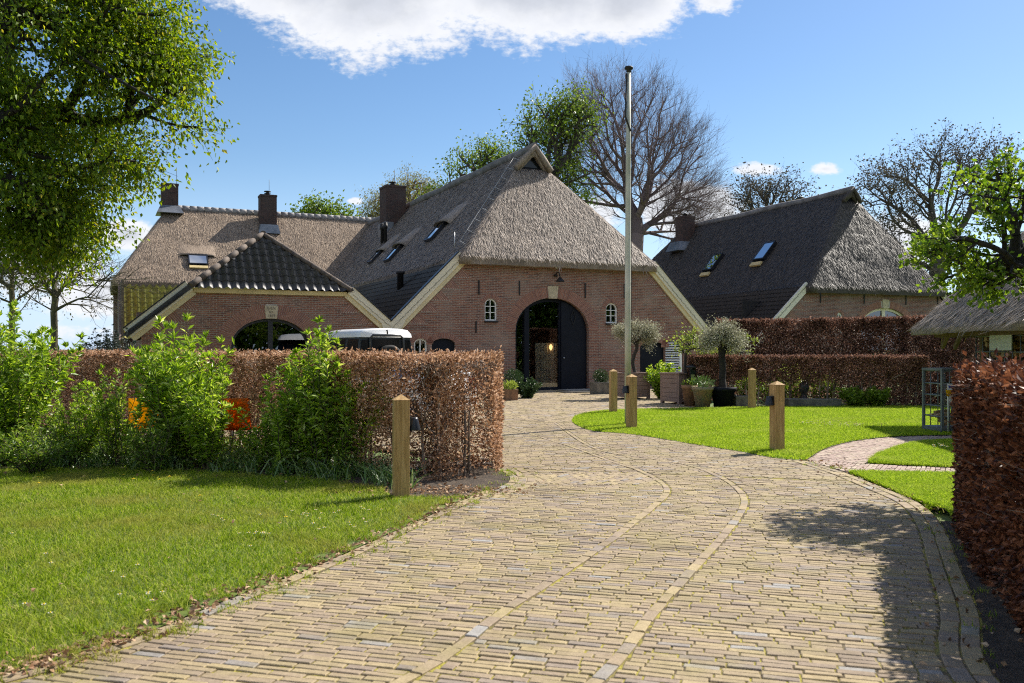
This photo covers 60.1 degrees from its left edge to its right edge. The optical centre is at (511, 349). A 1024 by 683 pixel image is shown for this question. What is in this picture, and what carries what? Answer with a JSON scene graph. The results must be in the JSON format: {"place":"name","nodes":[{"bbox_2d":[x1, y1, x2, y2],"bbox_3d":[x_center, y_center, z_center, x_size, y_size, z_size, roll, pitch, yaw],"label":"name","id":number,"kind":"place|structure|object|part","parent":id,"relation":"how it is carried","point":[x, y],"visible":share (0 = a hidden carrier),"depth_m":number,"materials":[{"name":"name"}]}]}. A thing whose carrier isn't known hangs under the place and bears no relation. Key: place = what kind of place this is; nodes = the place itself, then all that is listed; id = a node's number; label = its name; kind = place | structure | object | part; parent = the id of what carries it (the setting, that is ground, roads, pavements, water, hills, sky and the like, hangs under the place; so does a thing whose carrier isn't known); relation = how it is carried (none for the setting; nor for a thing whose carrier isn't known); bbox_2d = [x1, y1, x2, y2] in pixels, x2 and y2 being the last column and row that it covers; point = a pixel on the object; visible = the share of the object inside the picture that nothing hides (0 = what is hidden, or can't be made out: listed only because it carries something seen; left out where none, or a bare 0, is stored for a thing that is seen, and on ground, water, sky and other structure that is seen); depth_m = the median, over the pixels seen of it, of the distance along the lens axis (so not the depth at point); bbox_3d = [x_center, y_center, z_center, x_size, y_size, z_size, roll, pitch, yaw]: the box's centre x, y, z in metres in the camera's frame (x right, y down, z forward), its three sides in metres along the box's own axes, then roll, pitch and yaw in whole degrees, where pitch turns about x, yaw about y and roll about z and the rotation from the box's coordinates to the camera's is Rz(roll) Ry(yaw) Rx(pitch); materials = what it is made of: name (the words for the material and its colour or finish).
{"place":"outdoors","nodes":[
{"label":"outdoors","id":0,"kind":"place"},
{"bbox_2d":[0,465,470,672],"bbox_3d":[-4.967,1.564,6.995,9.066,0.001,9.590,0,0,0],"label":"lawn","id":1,"kind":"structure","parent":0,"point":[184,613],"depth_m":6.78,"materials":[{"name":"plant"}]},
{"bbox_2d":[120,413,177,471],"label":"leafy shrub","id":2,"kind":"object","parent":1,"relation":"on","point":[151,463],"visible":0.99,"depth_m":11.16,"materials":[{"name":"green plant"}]},
{"bbox_2d":[392,394,420,497],"bbox_3d":[-1.121,1.091,9.426,0.298,1.217,0.177,0,0,-14],"label":"wooden post","id":3,"kind":"object","parent":1,"relation":"on","point":[404,423],"visible":0.77,"depth_m":9.34,"materials":[{"name":"brown wood"}]},
{"bbox_2d":[0,458,1023,682],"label":"leaf litter","id":4,"kind":"object","parent":1,"relation":"on","point":[46,663],"visible":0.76,"depth_m":5.49,"materials":[{"name":"brown plant"}]},
{"bbox_2d":[0,426,508,496],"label":"flower bed","id":5,"kind":"object","parent":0,"point":[483,477],"visible":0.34,"depth_m":10.73,"materials":[{"name":"soil"}]},
{"bbox_2d":[0,417,77,473],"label":"leafy shrub","id":6,"kind":"object","parent":5,"relation":"on","point":[31,460],"visible":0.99,"depth_m":11.06,"materials":[{"name":"green plant"}]},
{"bbox_2d":[0,298,86,465],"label":"leafy shrub","id":7,"kind":"object","parent":5,"relation":"on","point":[16,394],"visible":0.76,"depth_m":11.87,"materials":[{"name":"green plant"}]},
{"bbox_2d":[21,382,121,464],"bbox_3d":[-5.881,1.007,12.059,1.187,1.140,1.042,0,0,10],"label":"leafy shrub","id":8,"kind":"object","parent":5,"relation":"on","point":[80,432],"visible":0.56,"depth_m":11.94,"materials":[{"name":"green plant"}]},
{"bbox_2d":[70,363,155,465],"bbox_3d":[-5.269,0.872,11.968,1.124,1.407,1.172,0,0,0],"label":"leafy shrub","id":9,"kind":"object","parent":5,"relation":"on","point":[110,432],"visible":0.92,"depth_m":11.73,"materials":[{"name":"green plant"}]},
{"bbox_2d":[128,398,158,430],"bbox_3d":[-5.279,1.141,12.867,0.508,0.882,0.554,0,0,-10],"label":"garden chair","id":10,"kind":"object","parent":5,"relation":"on","point":[142,419],"visible":0.14,"depth_m":12.62,"materials":[{"name":"orange plastic"}]},
{"bbox_2d":[123,313,235,466],"bbox_3d":[-4.449,0.533,11.845,1.560,2.085,1.434,0,0,0],"label":"leafy shrub","id":11,"kind":"object","parent":5,"relation":"on","point":[163,380],"visible":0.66,"depth_m":11.64,"materials":[{"name":"green plant"}]},
{"bbox_2d":[0,425,375,480],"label":"undergrowth","id":12,"kind":"object","parent":5,"relation":"on","point":[306,473],"visible":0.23,"depth_m":11.54,"materials":[{"name":"green plant"}]},
{"bbox_2d":[173,373,235,470],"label":"leafy shrub","id":13,"kind":"object","parent":5,"relation":"on","point":[205,426],"visible":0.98,"depth_m":11.29,"materials":[{"name":"green plant"}]},
{"bbox_2d":[1,437,431,489],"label":"ground cover","id":14,"kind":"object","parent":5,"relation":"on","point":[378,476],"visible":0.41,"depth_m":11.13,"materials":[{"name":"green plant"}]},
{"bbox_2d":[219,398,261,447],"bbox_3d":[-3.942,1.141,12.867,0.508,0.882,0.554,0,0,5],"label":"garden chair","id":15,"kind":"object","parent":5,"relation":"on","point":[244,405],"visible":0.39,"depth_m":12.62,"materials":[{"name":"orange plastic"}]},
{"bbox_2d":[0,345,505,480],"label":"beech hedge","id":16,"kind":"object","parent":5,"relation":"on","point":[437,369],"visible":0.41,"depth_m":11.30,"materials":[{"name":"brown plant"}]},
{"bbox_2d":[234,394,297,468],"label":"leafy shrub","id":17,"kind":"object","parent":5,"relation":"on","point":[268,438],"visible":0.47,"depth_m":11.42,"materials":[{"name":"green plant"}]},
{"bbox_2d":[260,365,320,473],"bbox_3d":[-2.781,0.884,11.245,0.815,1.379,0.836,0,0,0],"label":"leafy shrub","id":18,"kind":"object","parent":5,"relation":"on","point":[287,442],"visible":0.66,"depth_m":11.08,"materials":[{"name":"green plant"}]},
{"bbox_2d":[271,315,361,472],"bbox_3d":[-2.447,0.566,11.180,1.098,2.017,1.180,0,0,0],"label":"leafy shrub","id":19,"kind":"object","parent":5,"relation":"on","point":[319,439],"visible":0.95,"depth_m":11.05,"materials":[{"name":"green plant"}]},
{"bbox_2d":[327,366,392,473],"bbox_3d":[-1.931,0.855,11.259,0.964,1.437,1.034,0,0,0],"label":"leafy shrub","id":20,"kind":"object","parent":5,"relation":"on","point":[345,447],"visible":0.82,"depth_m":11.05,"materials":[{"name":"green plant"}]},
{"bbox_2d":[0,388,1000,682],"bbox_3d":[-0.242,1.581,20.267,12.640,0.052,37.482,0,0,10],"label":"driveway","id":21,"kind":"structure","parent":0,"point":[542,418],"depth_m":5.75,"materials":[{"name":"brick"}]},
{"bbox_2d":[80,327,114,380],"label":"grey bush","id":22,"kind":"object","parent":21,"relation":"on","point":[90,345],"visible":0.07,"depth_m":23.95,"materials":[{"name":"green plant"}]},
{"bbox_2d":[93,324,136,387],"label":"grey bush","id":23,"kind":"object","parent":21,"relation":"on","point":[107,344],"visible":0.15,"depth_m":23.86,"materials":[{"name":"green plant"}]},
{"bbox_2d":[318,328,411,353],"bbox_3d":[-4.659,0.503,26.684,1.851,2.191,4.346,0,0,-35],"label":"off road car","id":24,"kind":"object","parent":21,"relation":"on","point":[386,339],"visible":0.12,"depth_m":25.14,"materials":[{"name":"white metal"}]},
{"bbox_3d":[-5.035,-0.025,25.774,0.077,0.508,0.770,0,0,-35],"label":"side window","id":25,"kind":"part","parent":24,"relation":"part of","materials":[{"name":"black glass"}]},
{"bbox_3d":[-4.528,-0.025,25.050,0.077,0.508,0.728,0,0,-35],"label":"side window","id":26,"kind":"part","parent":24,"relation":"part of","materials":[{"name":"black glass"}]},
{"bbox_3d":[-4.116,0.002,24.730,0.270,0.518,0.026,0,0,-35],"label":"rear window","id":27,"kind":"part","parent":24,"relation":"part of","materials":[{"name":"black glass"}]},
{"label":"rear window","id":28,"kind":"part","parent":24,"relation":"part of","materials":[{"name":"black glass"}]},
{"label":"rear window","id":29,"kind":"part","parent":24,"relation":"part of","materials":[{"name":"black glass"}]},
{"bbox_2d":[348,364,476,420],"bbox_3d":[-2.834,0.865,19.495,3.874,1.469,1.700,0,0,28],"label":"white car","id":30,"kind":"object","parent":21,"relation":"on","point":[420,393],"visible":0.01,"depth_m":18.33,"materials":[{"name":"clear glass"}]},
{"bbox_2d":[0,461,997,682],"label":"weeds","id":31,"kind":"object","parent":21,"relation":"on","point":[59,670],"visible":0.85,"depth_m":5.44,"materials":[{"name":"green plant"}]},
{"bbox_2d":[503,379,518,400],"bbox_3d":[-0.075,1.245,27.215,0.616,0.650,0.573,0,0,-20],"label":"square planter","id":32,"kind":"object","parent":21,"relation":"on","point":[511,392],"visible":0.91,"depth_m":27.04,"materials":[{"name":"ceramic"}]},
{"bbox_2d":[503,368,523,388],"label":"potted plant","id":33,"kind":"object","parent":32,"relation":"in","point":[513,375],"visible":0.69,"depth_m":31.10,"materials":[{"name":"green plant"}]},
{"bbox_2d":[589,368,608,393],"bbox_3d":[3.111,1.114,30.999,0.619,0.912,0.591,0,0,-24],"label":"stone planter","id":34,"kind":"object","parent":21,"relation":"on","point":[599,386],"visible":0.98,"depth_m":30.82,"materials":[{"name":"grey stone"}]},
{"bbox_2d":[617,372,650,398],"bbox_3d":[3.797,1.155,28.200,0.950,0.830,0.950,0,0,-20],"label":"wooden planter","id":35,"kind":"object","parent":21,"relation":"on","point":[643,388],"visible":0.43,"depth_m":27.88,"materials":[{"name":"brown wood"}]},
{"bbox_2d":[609,317,665,372],"bbox_3d":[4.023,-0.183,28.284,1.836,1.987,1.524,0,0,0],"label":"olive tree","id":36,"kind":"object","parent":35,"relation":"on","point":[647,334],"visible":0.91,"depth_m":28.07,"materials":[{"name":"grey plant"}]},
{"bbox_2d":[643,360,680,398],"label":"glossy shrub","id":37,"kind":"object","parent":21,"relation":"on","point":[653,380],"visible":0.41,"depth_m":27.75,"materials":[{"name":"green plant"}]},
{"bbox_2d":[659,372,701,404],"bbox_3d":[4.891,1.125,25.600,0.920,0.890,0.920,0,0,-28],"label":"wooden planter","id":38,"kind":"object","parent":21,"relation":"on","point":[670,387],"visible":0.56,"depth_m":25.32,"materials":[{"name":"brown wood"}]},
{"bbox_2d":[664,320,758,372],"bbox_3d":[5.835,-0.038,25.629,2.786,1.644,1.376,0,0,0],"label":"tree","id":39,"kind":"object","parent":38,"relation":"on","point":[688,347],"visible":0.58,"depth_m":25.55,"materials":[{"name":"green plant"}]},
{"bbox_2d":[681,377,699,405],"bbox_3d":[4.922,1.161,24.396,0.606,0.818,0.538,0,0,0],"label":"plant pot","id":40,"kind":"object","parent":21,"relation":"on","point":[688,395],"visible":0.69,"depth_m":24.23,"materials":[{"name":"ceramic"}]},
{"bbox_2d":[686,364,695,384],"bbox_3d":[5.042,0.993,24.900,0.240,1.155,0.234,0,0,-20],"label":"lantern","id":41,"kind":"object","parent":21,"relation":"on","point":[691,369],"visible":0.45,"depth_m":24.83,"materials":[{"name":"black paint"}]},
{"bbox_2d":[689,375,715,407],"bbox_3d":[5.151,1.115,23.909,0.792,0.910,0.783,0,0,0],"label":"plant pot","id":42,"kind":"object","parent":21,"relation":"on","point":[702,393],"visible":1,"depth_m":23.72,"materials":[{"name":"ceramic"}]},
{"bbox_2d":[3,350,998,679],"bbox_3d":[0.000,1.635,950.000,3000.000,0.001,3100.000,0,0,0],"label":"ground","id":43,"kind":"structure","parent":0,"point":[945,516],"depth_m":12.23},
{"bbox_2d":[0,206,82,347],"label":"young tree","id":44,"kind":"object","parent":43,"relation":"on","point":[12,293],"visible":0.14,"depth_m":41.90,"materials":[{"name":"green plant"}]},
{"bbox_2d":[0,184,170,369],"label":"young tree","id":45,"kind":"object","parent":43,"relation":"on","point":[56,292],"visible":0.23,"depth_m":35.90,"materials":[{"name":"green plant"}]},
{"bbox_2d":[0,0,239,297],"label":"lime tree","id":46,"kind":"object","parent":43,"relation":"on","point":[50,215],"visible":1,"depth_m":17.08,"materials":[{"name":"green plant"}]},
{"bbox_2d":[284,188,366,216],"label":"leafy tree","id":47,"kind":"object","parent":43,"relation":"on","point":[311,207],"visible":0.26,"depth_m":79.31,"materials":[{"name":"green plant"}]},
{"bbox_2d":[349,156,445,217],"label":"willow tree","id":48,"kind":"object","parent":43,"relation":"on","point":[410,186],"visible":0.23,"depth_m":84.80,"materials":[{"name":"green plant"}]},
{"bbox_2d":[109,142,715,396],"bbox_3d":[-6.486,-4.550,47.320,27.504,12.900,33.209,0,0,-25],"label":"farmhouse","id":49,"kind":"object","parent":43,"relation":"on","point":[519,256],"visible":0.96,"depth_m":34.76,"materials":[{"name":"red brick"}]},
{"bbox_2d":[231,319,308,384],"bbox_3d":[-8.216,0.103,29.953,2.603,2.294,0.500,0,0,-25],"label":"arched window","id":50,"kind":"structure","parent":49,"relation":"in","point":[276,334],"depth_m":29.73,"materials":[{"name":"black glass"}]},
{"bbox_2d":[414,338,426,354],"bbox_3d":[-3.409,0.298,32.074,0.542,1.405,0.500,0,0,-25],"label":"window","id":51,"kind":"structure","parent":49,"relation":"in","point":[419,344],"depth_m":31.87,"materials":[{"name":"white paint"}]},
{"bbox_2d":[432,338,453,351],"bbox_3d":[-2.534,0.531,32.260,0.904,1.838,0.060,0,0,-25],"label":"stable door","id":52,"kind":"structure","parent":49,"relation":"in","point":[443,344],"depth_m":32.24,"materials":[{"name":"black paint"}]},
{"bbox_2d":[484,299,497,322],"bbox_3d":[-0.884,-1.442,33.147,0.540,0.907,0.640,0,0,-25],"label":"window","id":53,"kind":"structure","parent":49,"relation":"in","point":[490,305],"depth_m":33.02,"materials":[{"name":"white paint"}]},
{"bbox_2d":[605,303,618,324],"bbox_3d":[3.856,-1.402,35.347,0.580,0.887,0.640,0,0,-25],"label":"window","id":54,"kind":"structure","parent":49,"relation":"in","point":[611,310],"depth_m":35.22,"materials":[{"name":"white paint"}]},
{"bbox_2d":[640,342,662,385],"bbox_3d":[5.646,0.597,36.057,1.192,1.806,0.060,0,0,-25],"label":"stable door","id":55,"kind":"structure","parent":49,"relation":"in","point":[646,359],"depth_m":36.02,"materials":[{"name":"black paint"}]},
{"bbox_2d":[415,129,518,198],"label":"leafy tree","id":56,"kind":"object","parent":43,"relation":"on","point":[481,161],"visible":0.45,"depth_m":77.69,"materials":[{"name":"green plant"}]},
{"bbox_2d":[510,376,542,397],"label":"spreading shrub","id":57,"kind":"object","parent":43,"relation":"on","point":[528,388],"visible":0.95,"depth_m":28.28,"materials":[{"name":"green plant"}]},
{"bbox_2d":[497,75,613,207],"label":"chestnut tree","id":58,"kind":"object","parent":43,"relation":"on","point":[556,120],"visible":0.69,"depth_m":65.59,"materials":[{"name":"green plant"}]},
{"bbox_2d":[542,50,747,251],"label":"beech tree","id":59,"kind":"object","parent":43,"relation":"on","point":[639,229],"visible":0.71,"depth_m":70.86,"materials":[{"name":"brown plant"}]},
{"bbox_2d":[712,387,736,406],"bbox_3d":[5.717,1.300,24.000,0.726,0.540,0.726,0,0,0],"label":"plant pot","id":60,"kind":"object","parent":43,"relation":"on","point":[722,397],"visible":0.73,"depth_m":23.75,"materials":[{"name":"black plastic"}]},
{"bbox_2d":[695,313,751,387],"bbox_3d":[5.723,0.062,23.951,1.612,2.090,1.415,0,0,0],"label":"olive tree","id":61,"kind":"object","parent":60,"relation":"in","point":[724,334],"visible":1,"depth_m":23.88,"materials":[{"name":"green plant"}]},
{"bbox_2d":[732,395,747,406],"bbox_3d":[6.240,1.420,24.100,0.419,0.300,0.399,0,0,-4],"label":"stone trough","id":62,"kind":"object","parent":43,"relation":"on","point":[740,400],"visible":0.63,"depth_m":23.91,"materials":[{"name":"grey stone"}]},
{"bbox_2d":[734,377,766,400],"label":"garden plant","id":63,"kind":"object","parent":43,"relation":"on","point":[743,387],"visible":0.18,"depth_m":25.87,"materials":[{"name":"green plant"}]},
{"bbox_2d":[714,157,826,216],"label":"bare tree","id":64,"kind":"object","parent":43,"relation":"on","point":[762,194],"visible":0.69,"depth_m":77.23,"materials":[{"name":"brown plant"}]},
{"bbox_2d":[759,382,792,398],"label":"garden plant","id":65,"kind":"object","parent":43,"relation":"on","point":[765,391],"visible":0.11,"depth_m":25.47,"materials":[{"name":"green plant"}]},
{"bbox_2d":[778,363,805,397],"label":"garden plant","id":66,"kind":"object","parent":43,"relation":"on","point":[794,389],"visible":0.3,"depth_m":26.26,"materials":[{"name":"green plant"}]},
{"bbox_2d":[799,382,808,397],"bbox_3d":[8.076,1.250,24.489,0.280,0.700,0.288,0,0,0],"label":"bust","id":67,"kind":"object","parent":43,"relation":"on","point":[805,389],"visible":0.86,"depth_m":24.41,"materials":[{"name":"brown metal"}]},
{"bbox_2d":[686,352,929,406],"bbox_3d":[8.129,0.877,24.625,6.584,1.585,1.071,0,0,10],"label":"beech hedge","id":68,"kind":"object","parent":43,"relation":"on","point":[710,361],"visible":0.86,"depth_m":24.42,"materials":[{"name":"brown plant"}]},
{"bbox_2d":[652,186,978,382],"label":"barn","id":69,"kind":"structure","parent":43,"relation":"on","point":[835,253],"depth_m":44.79,"materials":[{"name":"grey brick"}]},
{"bbox_2d":[862,308,907,378],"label":"arched window","id":70,"kind":"structure","parent":69,"relation":"in","point":[877,312],"depth_m":43.86,"materials":[{"name":"beige paint"}]},
{"bbox_2d":[808,372,840,397],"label":"garden plant","id":71,"kind":"object","parent":43,"relation":"on","point":[821,389],"visible":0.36,"depth_m":26.01,"materials":[{"name":"green plant"}]},
{"bbox_2d":[715,313,992,403],"bbox_3d":[11.025,0.307,27.255,9.707,2.760,3.179,0,0,41],"label":"beech hedge","id":72,"kind":"object","parent":43,"relation":"on","point":[882,327],"visible":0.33,"depth_m":27.50,"materials":[{"name":"brown plant"}]},
{"bbox_2d":[832,117,1023,286],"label":"bare tree","id":73,"kind":"object","parent":43,"relation":"on","point":[931,217],"visible":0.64,"depth_m":63.48,"materials":[{"name":"brown plant"}]},
{"bbox_2d":[898,142,1023,314],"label":"apple tree","id":74,"kind":"object","parent":43,"relation":"on","point":[975,267],"visible":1,"depth_m":9.65,"materials":[{"name":"green plant"}]},
{"bbox_2d":[909,230,1023,366],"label":"wood store","id":75,"kind":"structure","parent":43,"relation":"on","point":[954,319],"depth_m":16.30,"materials":[{"name":"plant"}]},
{"bbox_2d":[989,335,1011,349],"bbox_3d":[8.692,-0.158,15.756,0.022,0.360,0.860,0,0,5],"label":"window","id":76,"kind":"structure","parent":75,"relation":"attached to","point":[1001,342],"depth_m":15.73,"materials":[{"name":"glass"}]},
{"bbox_2d":[0,0,1023,349],"label":"sky","id":77,"kind":"structure","parent":0,"point":[333,96],"materials":[{"name":"blue"}]},
{"bbox_2d":[557,391,589,392],"bbox_3d":[2.350,1.552,32.100,1.300,0.022,0.750,0,0,-25],"label":"door mat","id":78,"kind":"object","parent":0,"point":[573,391],"depth_m":32.17,"materials":[{"name":"stone"}]},
{"bbox_2d":[571,404,952,459],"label":"lawn","id":79,"kind":"structure","parent":0,"point":[758,440],"depth_m":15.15,"materials":[{"name":"plant"}]},
{"bbox_2d":[609,369,616,411],"bbox_3d":[2.498,1.097,21.854,0.177,1.207,0.177,0,0,-12],"label":"wooden post","id":80,"kind":"object","parent":79,"relation":"on","point":[612,390],"visible":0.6,"depth_m":21.78,"materials":[{"name":"brown wood"}]},
{"bbox_2d":[624,66,632,423],"bbox_3d":[2.414,-2.135,18.345,0.200,7.470,0.190,0,0,-39],"label":"flagpole","id":81,"kind":"object","parent":79,"relation":"on","point":[628,241],"visible":0.94,"depth_m":18.31,"materials":[{"name":"metal"}]},
{"bbox_2d":[622,374,636,427],"bbox_3d":[2.306,1.097,17.479,0.298,1.207,0.177,0,0,-20],"label":"wooden post","id":82,"kind":"object","parent":79,"relation":"on","point":[629,389],"visible":0.81,"depth_m":17.43,"materials":[{"name":"brown wood"}]},
{"bbox_2d":[748,368,755,407],"bbox_3d":[6.325,1.097,23.333,0.177,1.207,0.177,0,0,-5],"label":"wooden post","id":83,"kind":"object","parent":79,"relation":"on","point":[751,387],"visible":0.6,"depth_m":23.25,"materials":[{"name":"brown wood"}]},
{"bbox_2d":[764,381,784,450],"bbox_3d":[4.030,1.097,13.641,0.298,1.207,0.177,0,0,-17],"label":"wooden post","id":84,"kind":"object","parent":79,"relation":"on","point":[775,401],"visible":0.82,"depth_m":13.59,"materials":[{"name":"brown wood"}]},
{"bbox_2d":[785,398,841,406],"bbox_3d":[8.168,1.460,24.100,1.446,0.220,0.498,0,0,-2],"label":"stone trough","id":85,"kind":"object","parent":79,"relation":"on","point":[820,402],"visible":0.77,"depth_m":23.86,"materials":[{"name":"grey stone"}]},
{"bbox_2d":[833,386,875,406],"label":"garden plant","id":86,"kind":"object","parent":79,"relation":"on","point":[852,397],"visible":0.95,"depth_m":23.89,"materials":[{"name":"green plant"}]},
{"bbox_2d":[860,385,890,406],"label":"garden plant","id":87,"kind":"object","parent":79,"relation":"on","point":[881,397],"visible":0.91,"depth_m":23.80,"materials":[{"name":"green plant"}]},
{"bbox_2d":[922,368,957,431],"bbox_3d":[8.313,0.968,16.892,0.700,1.215,0.616,0,0,-10],"label":"gate","id":88,"kind":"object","parent":79,"relation":"on","point":[940,415],"visible":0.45,"depth_m":16.82,"materials":[{"name":"metal"}]},
{"bbox_2d":[946,390,950,432],"bbox_3d":[8.097,1.165,16.400,0.130,0.810,0.127,0,0,0],"label":"feeder pole","id":89,"kind":"object","parent":79,"relation":"on","point":[948,392],"visible":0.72,"depth_m":16.39,"materials":[{"name":"grey metal"}]},
{"bbox_2d":[806,435,954,473],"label":"garden path","id":90,"kind":"structure","parent":0,"point":[862,452],"depth_m":13.13,"materials":[{"name":"brick"}]},
{"bbox_2d":[847,469,955,520],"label":"grass","id":91,"kind":"structure","parent":0,"point":[920,485],"depth_m":10.09,"materials":[{"name":"green plant"}]},
{"bbox_2d":[868,438,955,466],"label":"grass","id":92,"kind":"structure","parent":0,"point":[923,452],"depth_m":12.85,"materials":[{"name":"green plant"}]},
{"bbox_2d":[940,521,1023,682],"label":"hedge soil","id":93,"kind":"structure","parent":0,"point":[1004,643],"depth_m":4.94,"materials":[{"name":"brown soil"}]},
{"bbox_2d":[939,348,1023,634],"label":"beech hedge","id":94,"kind":"object","parent":93,"relation":"on","point":[986,403],"visible":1,"depth_m":5.74,"materials":[{"name":"brown plant"}]}
]}

